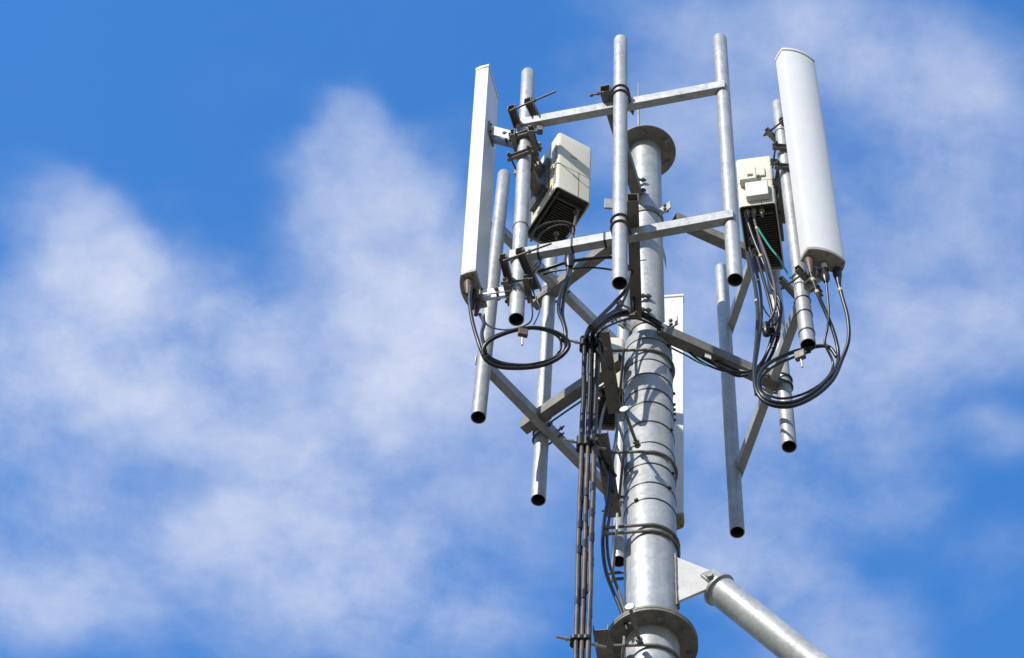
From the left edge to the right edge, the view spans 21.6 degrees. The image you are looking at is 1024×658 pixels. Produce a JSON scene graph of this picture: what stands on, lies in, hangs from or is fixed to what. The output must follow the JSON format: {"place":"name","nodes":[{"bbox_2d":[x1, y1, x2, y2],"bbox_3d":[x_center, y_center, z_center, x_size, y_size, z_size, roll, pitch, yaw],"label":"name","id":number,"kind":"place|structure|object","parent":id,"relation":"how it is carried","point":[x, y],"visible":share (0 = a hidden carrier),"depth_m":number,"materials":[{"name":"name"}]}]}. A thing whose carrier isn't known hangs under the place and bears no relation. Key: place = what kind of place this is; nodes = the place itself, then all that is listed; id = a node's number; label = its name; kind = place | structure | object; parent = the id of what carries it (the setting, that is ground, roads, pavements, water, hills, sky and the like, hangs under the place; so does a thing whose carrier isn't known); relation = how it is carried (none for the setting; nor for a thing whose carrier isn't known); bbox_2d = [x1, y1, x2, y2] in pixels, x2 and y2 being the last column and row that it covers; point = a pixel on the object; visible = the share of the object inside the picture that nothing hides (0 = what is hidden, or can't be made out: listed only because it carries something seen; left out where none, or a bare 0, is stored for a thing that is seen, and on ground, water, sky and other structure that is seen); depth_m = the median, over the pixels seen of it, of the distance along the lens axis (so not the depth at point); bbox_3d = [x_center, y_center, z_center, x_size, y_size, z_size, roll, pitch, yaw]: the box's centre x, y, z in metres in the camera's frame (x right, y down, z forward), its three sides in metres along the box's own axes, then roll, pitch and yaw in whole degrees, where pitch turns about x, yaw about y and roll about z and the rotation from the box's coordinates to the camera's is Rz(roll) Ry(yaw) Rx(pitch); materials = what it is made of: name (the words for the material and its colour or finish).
{"place":"outdoors","nodes":[
{"label":"outdoors","id":0,"kind":"place"},
{"bbox_2d":[0,0,1023,657],"label":"sky","id":1,"kind":"structure","parent":0,"point":[239,348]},
{"bbox_3d":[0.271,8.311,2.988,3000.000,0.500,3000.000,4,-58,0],"label":"ground","id":2,"kind":"structure","parent":0,"visible":0},
{"bbox_2d":[609,82,708,657],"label":"mast","id":3,"kind":"object","parent":2,"relation":"on","point":[662,580],"visible":0.94,"depth_m":14.82,"materials":[{"name":"metal"}]},
{"bbox_2d":[471,169,629,566],"bbox_3d":[0.291,0.130,17.215,1.017,3.130,1.084,4,-58,0],"label":"antenna frame","id":4,"kind":"object","parent":3,"relation":"attached to","point":[541,414],"visible":0.72,"depth_m":16.59,"materials":[{"name":"metal"}]},
{"bbox_2d":[549,384,603,423],"bbox_3d":[0.410,0.447,16.273,0.483,0.050,0.021,-38,-67,23],"label":"earth wire","id":5,"kind":"object","parent":4,"relation":"attached to","point":[567,410],"visible":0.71,"depth_m":16.31,"materials":[{"name":"teal"}]},
{"bbox_2d":[586,337,623,430],"bbox_3d":[0.650,0.373,17.640,0.330,0.685,0.348,4,-58,0],"label":"remote radio unit","id":6,"kind":"object","parent":4,"relation":"attached to","point":[608,421],"visible":0.18,"depth_m":17.45,"materials":[{"name":"metal"}]},
{"bbox_2d":[598,401,614,492],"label":"cable","id":7,"kind":"object","parent":6,"relation":"attached to","point":[599,431],"visible":0.69,"depth_m":15.89,"materials":[{"name":"black rubber"}]},
{"bbox_2d":[612,413,619,454],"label":"cable","id":8,"kind":"object","parent":6,"relation":"attached to","point":[615,438],"visible":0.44,"depth_m":16.21,"materials":[{"name":"black rubber"}]},
{"bbox_2d":[602,294,683,529],"bbox_3d":[0.884,0.456,17.726,0.581,2.702,0.259,24,-60,-12],"label":"panel antenna","id":9,"kind":"object","parent":4,"relation":"attached to","point":[674,305],"visible":0.17,"depth_m":17.74,"materials":[{"name":"plastic"}]},
{"bbox_2d":[601,478,629,631],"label":"cable","id":10,"kind":"object","parent":3,"relation":"attached to","point":[614,594],"visible":1,"depth_m":14.20,"materials":[{"name":"black rubber"}]},
{"bbox_2d":[605,476,625,611],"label":"cable","id":11,"kind":"object","parent":3,"relation":"attached to","point":[608,555],"visible":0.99,"depth_m":14.26,"materials":[{"name":"black rubber"}]},
{"bbox_2d":[556,624,680,657],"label":"cable bracket","id":12,"kind":"object","parent":3,"relation":"attached to","point":[603,645],"visible":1,"depth_m":13.46,"materials":[{"name":"metal"}]},
{"bbox_2d":[499,33,742,325],"bbox_3d":[0.631,-1.030,16.484,1.130,3.139,1.024,29,-61,-15],"label":"antenna frame","id":13,"kind":"object","parent":3,"relation":"attached to","point":[625,235],"visible":1,"depth_m":16.08,"materials":[{"name":"metal"}]},
{"bbox_2d":[460,64,542,316],"bbox_3d":[-0.056,-0.912,16.693,0.488,2.926,0.265,-12,-59,9],"label":"panel antenna","id":14,"kind":"object","parent":13,"relation":"attached to","point":[487,134],"visible":0.91,"depth_m":16.51,"materials":[{"name":"white plastic"}]},
{"bbox_2d":[483,260,539,330],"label":"cable","id":15,"kind":"object","parent":14,"relation":"attached to","point":[529,322],"visible":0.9,"depth_m":15.22,"materials":[{"name":"black rubber"}]},
{"bbox_2d":[531,256,541,324],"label":"cable","id":16,"kind":"object","parent":13,"relation":"hanging from","point":[533,291],"visible":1,"depth_m":15.47,"materials":[{"name":"black rubber"}]},
{"bbox_2d":[507,125,590,243],"bbox_3d":[0.166,-0.955,17.108,0.640,0.805,0.448,34,-63,-18],"label":"remote radio unit","id":17,"kind":"object","parent":13,"relation":"attached to","point":[560,178],"visible":0.96,"depth_m":16.93,"materials":[{"name":"metal"}]},
{"bbox_2d":[571,209,576,237],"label":"cable","id":18,"kind":"object","parent":17,"relation":"hanging from","point":[575,220],"visible":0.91,"depth_m":16.61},
{"bbox_2d":[530,220,574,241],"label":"cable","id":19,"kind":"object","parent":18,"relation":"attached to","point":[537,227],"visible":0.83,"depth_m":16.41,"materials":[{"name":"black rubber"}]},
{"bbox_2d":[536,224,570,239],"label":"cable","id":20,"kind":"object","parent":18,"relation":"attached to","point":[542,232],"visible":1,"depth_m":16.44,"materials":[{"name":"black rubber"}]},
{"bbox_2d":[538,256,636,310],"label":"cable","id":21,"kind":"object","parent":13,"relation":"attached to","point":[580,260],"visible":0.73,"depth_m":15.97,"materials":[{"name":"black rubber"}]},
{"bbox_2d":[564,254,574,267],"bbox_3d":[0.343,-0.409,15.970,0.066,0.162,0.073,4,-58,0],"label":"cable splice","id":22,"kind":"object","parent":21,"relation":"hanging from","point":[569,259],"visible":0.54,"depth_m":15.93,"materials":[{"name":"silver rubber"}]},
{"bbox_2d":[468,266,570,369],"bbox_3d":[0.043,-0.145,15.340,0.595,1.242,0.165,9,-58,-3],"label":"cable","id":23,"kind":"object","parent":22,"relation":"hanging from","point":[488,359],"visible":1,"depth_m":14.96,"materials":[{"name":"black rubber"}]},
{"bbox_2d":[518,327,527,345],"bbox_3d":[0.059,0.046,14.935,0.055,0.163,0.025,12,-58,-5],"label":"cable hanger","id":24,"kind":"object","parent":23,"relation":"hanging from","point":[522,333],"visible":1,"depth_m":14.95,"materials":[{"name":"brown metal"}]},
{"bbox_2d":[478,267,571,353],"bbox_3d":[0.075,-0.122,15.400,0.531,1.200,0.135,4,-58,0],"label":"cable","id":25,"kind":"object","parent":22,"relation":"hanging from","point":[480,315],"visible":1,"depth_m":15.31,"materials":[{"name":"black rubber"}]},
{"bbox_2d":[485,330,562,363],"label":"cable","id":26,"kind":"object","parent":25,"relation":"attached to","point":[560,347],"visible":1,"depth_m":15.02,"materials":[{"name":"black rubber"}]},
{"bbox_2d":[542,267,633,306],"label":"cable","id":27,"kind":"object","parent":13,"relation":"attached to","point":[558,270],"visible":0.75,"depth_m":16.00,"materials":[{"name":"black rubber"}]},
{"bbox_2d":[564,428,677,517],"bbox_3d":[0.637,0.765,14.910,0.485,0.215,0.682,-19,-61,13],"label":"cable bracket","id":28,"kind":"object","parent":3,"relation":"attached to","point":[604,441],"visible":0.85,"depth_m":14.94,"materials":[{"name":"metal"}]},
{"bbox_2d":[586,437,598,468],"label":"cable","id":29,"kind":"object","parent":28,"relation":"attached to","point":[589,439],"visible":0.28,"depth_m":14.70,"materials":[{"name":"black rubber"}]},
{"bbox_2d":[597,402,605,475],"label":"cable","id":30,"kind":"object","parent":28,"relation":"attached to","point":[601,466],"visible":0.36,"depth_m":14.85,"materials":[{"name":"black rubber"}]},
{"bbox_2d":[594,437,617,476],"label":"cable","id":31,"kind":"object","parent":28,"relation":"attached to","point":[603,460],"visible":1,"depth_m":14.89,"materials":[{"name":"black rubber"}]},
{"bbox_2d":[612,413,617,463],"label":"cable","id":32,"kind":"object","parent":28,"relation":"attached to","point":[616,424],"visible":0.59,"depth_m":16.29,"materials":[{"name":"black rubber"}]},
{"bbox_2d":[569,328,674,413],"bbox_3d":[0.676,0.216,15.794,0.484,0.247,0.680,-18,-61,13],"label":"cable bracket","id":33,"kind":"object","parent":3,"relation":"attached to","point":[613,393],"visible":0.86,"depth_m":15.87,"materials":[{"name":"metal"}]},
{"bbox_2d":[573,345,586,657],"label":"feeder cable","id":34,"kind":"object","parent":33,"relation":"attached to","point":[579,508],"visible":1,"depth_m":14.24,"materials":[{"name":"black rubber"}]},
{"bbox_2d":[578,358,586,657],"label":"feeder cable","id":35,"kind":"object","parent":33,"relation":"attached to","point":[582,510],"visible":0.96,"depth_m":14.24,"materials":[{"name":"black rubber"}]},
{"bbox_2d":[579,344,592,657],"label":"feeder cable","id":36,"kind":"object","parent":33,"relation":"attached to","point":[585,511],"visible":1,"depth_m":14.24,"materials":[{"name":"black rubber"}]},
{"bbox_2d":[584,349,593,657],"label":"feeder cable","id":37,"kind":"object","parent":33,"relation":"attached to","point":[588,502],"visible":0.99,"depth_m":14.30,"materials":[{"name":"black rubber"}]},
{"bbox_2d":[585,345,599,657],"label":"feeder cable","id":38,"kind":"object","parent":33,"relation":"attached to","point":[592,503],"visible":1,"depth_m":14.24,"materials":[{"name":"black rubber"}]},
{"bbox_2d":[590,336,600,657],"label":"feeder cable","id":39,"kind":"object","parent":33,"relation":"attached to","point":[594,520],"visible":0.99,"depth_m":14.18,"materials":[{"name":"black rubber"}]},
{"bbox_2d":[598,337,611,370],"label":"cable","id":40,"kind":"object","parent":33,"relation":"attached to","point":[604,354],"visible":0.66,"depth_m":15.55,"materials":[{"name":"black rubber"}]},
{"bbox_2d":[583,270,632,339],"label":"cable","id":41,"kind":"object","parent":33,"relation":"attached to","point":[606,310],"visible":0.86,"depth_m":15.57,"materials":[{"name":"black rubber"}]},
{"bbox_2d":[587,274,629,337],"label":"cable","id":42,"kind":"object","parent":33,"relation":"attached to","point":[612,311],"visible":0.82,"depth_m":15.61,"materials":[{"name":"black rubber"}]},
{"bbox_2d":[597,317,745,373],"bbox_3d":[0.932,0.120,15.884,0.973,0.432,0.118,23,-60,-12],"label":"cable","id":43,"kind":"object","parent":33,"relation":"attached to","point":[658,328],"visible":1,"depth_m":15.96,"materials":[{"name":"black rubber"}]},
{"bbox_2d":[590,256,772,372],"bbox_3d":[0.996,-0.087,16.127,1.098,1.202,0.377,9,-58,-3],"label":"cable","id":44,"kind":"object","parent":33,"relation":"attached to","point":[716,361],"visible":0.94,"depth_m":16.03,"materials":[{"name":"black rubber"}]},
{"bbox_2d":[762,317,779,336],"bbox_3d":[1.521,-0.012,15.846,0.128,0.196,0.056,4,-58,0],"label":"cable splice","id":45,"kind":"object","parent":44,"relation":"hanging from","point":[767,330],"visible":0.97,"depth_m":15.80,"materials":[{"name":"black plastic"}]},
{"bbox_2d":[763,305,780,348],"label":"cable","id":46,"kind":"object","parent":45,"relation":"attached to","point":[779,333],"visible":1,"depth_m":15.78,"materials":[{"name":"black rubber"}]},
{"bbox_2d":[593,211,780,377],"bbox_3d":[1.033,-0.205,16.334,1.131,1.652,0.375,8,-58,-3],"label":"cable","id":47,"kind":"object","parent":33,"relation":"attached to","point":[657,324],"visible":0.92,"depth_m":16.00,"materials":[{"name":"black rubber"}]},
{"bbox_2d":[705,352,710,359],"bbox_3d":[1.171,0.162,16.041,0.040,0.050,0.006,21,-60,-10],"label":"cable tag","id":48,"kind":"object","parent":47,"relation":"attached to","point":[707,355],"visible":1,"depth_m":16.04,"materials":[{"name":"white plastic"}]},
{"bbox_2d":[748,235,782,375],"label":"cable","id":49,"kind":"object","parent":47,"relation":"hanging from","point":[778,321],"visible":0.94,"depth_m":15.88,"materials":[{"name":"black rubber"}]},
{"bbox_2d":[629,293,651,317],"bbox_3d":[0.765,-0.136,16.185,0.076,0.472,0.205,-28,-63,18],"label":"arm clamp","id":50,"kind":"object","parent":3,"relation":"attached to","point":[632,313],"visible":0.83,"depth_m":16.25,"materials":[{"name":"grey metal"}]},
{"bbox_2d":[602,513,680,582],"bbox_3d":[0.689,1.198,14.419,0.429,0.150,0.389,4,-58,0],"label":"pipe clamp","id":51,"kind":"object","parent":3,"relation":"attached to","point":[616,533],"visible":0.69,"depth_m":14.35,"materials":[{"name":"metal"}]},
{"bbox_2d":[638,177,645,191],"bbox_3d":[0.838,-0.945,17.592,0.081,0.168,0.034,4,-58,0],"label":"arm clamp","id":52,"kind":"object","parent":3,"relation":"attached to","point":[642,180],"visible":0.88,"depth_m":17.64,"materials":[{"name":"metal"}]},
{"bbox_2d":[617,316,677,335],"bbox_3d":[0.810,0.073,16.280,0.363,0.090,0.331,4,-58,0],"label":"ring collar","id":53,"kind":"object","parent":3,"relation":"attached to","point":[630,326],"visible":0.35,"depth_m":16.20,"materials":[{"name":"metal"}]},
{"bbox_2d":[639,201,670,221],"bbox_3d":[0.843,-0.671,17.440,0.352,0.090,0.352,4,-58,0],"label":"ring collar","id":54,"kind":"object","parent":3,"relation":"attached to","point":[663,209],"visible":0.34,"depth_m":17.36,"materials":[{"name":"metal"}]},
{"bbox_2d":[671,347,706,365],"bbox_3d":[1.048,0.165,16.040,0.231,0.177,0.019,6,-58,-1],"label":"earth wire","id":55,"kind":"object","parent":3,"relation":"attached to","point":[682,353],"visible":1,"depth_m":16.04,"materials":[{"name":"teal"}]},
{"bbox_2d":[656,99,815,537],"bbox_3d":[1.569,-0.176,16.970,0.993,3.128,1.186,-20,-61,14],"label":"antenna frame","id":56,"kind":"object","parent":3,"relation":"attached to","point":[778,379],"visible":0.77,"depth_m":16.33,"materials":[{"name":"metal"}]},
{"bbox_2d":[736,140,789,273],"bbox_3d":[1.627,-0.825,17.273,0.376,0.705,0.762,4,-58,0],"label":"remote radio unit","id":57,"kind":"object","parent":56,"relation":"attached to","point":[759,189],"visible":0.77,"depth_m":17.10,"materials":[{"name":"metal"}]},
{"bbox_2d":[751,212,776,324],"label":"cable","id":58,"kind":"object","parent":57,"relation":"attached to","point":[771,273],"visible":1,"depth_m":16.22,"materials":[{"name":"black plastic"}]},
{"bbox_2d":[757,227,791,278],"bbox_3d":[1.597,-0.459,16.289,0.036,0.907,0.247,35,-63,-18],"label":"earth wire","id":59,"kind":"object","parent":56,"relation":"attached to","point":[776,255],"visible":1,"depth_m":16.30,"materials":[{"name":"teal"}]},
{"bbox_2d":[794,349,805,367],"bbox_3d":[1.620,0.175,15.068,0.060,0.172,0.030,-22,-62,15],"label":"cable hanger","id":60,"kind":"object","parent":56,"relation":"hanging from","point":[800,355],"visible":1,"depth_m":15.09,"materials":[{"name":"metal"}]},
{"bbox_2d":[763,48,844,303],"bbox_3d":[1.804,-0.972,16.894,0.292,2.871,0.390,33,-62,-17],"label":"panel antenna","id":61,"kind":"object","parent":56,"relation":"attached to","point":[801,121],"visible":0.88,"depth_m":16.62,"materials":[{"name":"white plastic"}]},
{"bbox_2d":[759,281,833,399],"bbox_3d":[1.627,0.120,15.273,0.453,1.049,0.159,-15,-60,12],"label":"cable","id":62,"kind":"object","parent":61,"relation":"attached to","point":[793,357],"visible":0.97,"depth_m":15.17,"materials":[{"name":"black rubber"}]},
{"bbox_2d":[756,272,839,404],"bbox_3d":[1.619,0.058,15.211,0.497,1.171,0.211,4,-58,0],"label":"cable","id":63,"kind":"object","parent":61,"relation":"attached to","point":[836,354],"visible":0.99,"depth_m":15.20,"materials":[{"name":"black rubber"}]},
{"bbox_2d":[746,251,850,408],"bbox_3d":[1.670,-0.066,15.607,0.578,2.052,0.248,-9,-59,8],"label":"cable","id":64,"kind":"object","parent":61,"relation":"attached to","point":[816,394],"visible":1,"depth_m":15.23,"materials":[{"name":"black rubber"}]},
{"bbox_2d":[748,247,762,395],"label":"cable","id":65,"kind":"object","parent":64,"relation":"attached to","point":[759,288],"visible":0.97,"depth_m":16.02,"materials":[{"name":"black rubber"}]},
{"bbox_2d":[700,569,829,657],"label":"diagonal brace","id":66,"kind":"object","parent":3,"relation":"attached to","point":[752,616],"visible":1,"depth_m":13.80,"materials":[{"name":"metal"}]}
]}

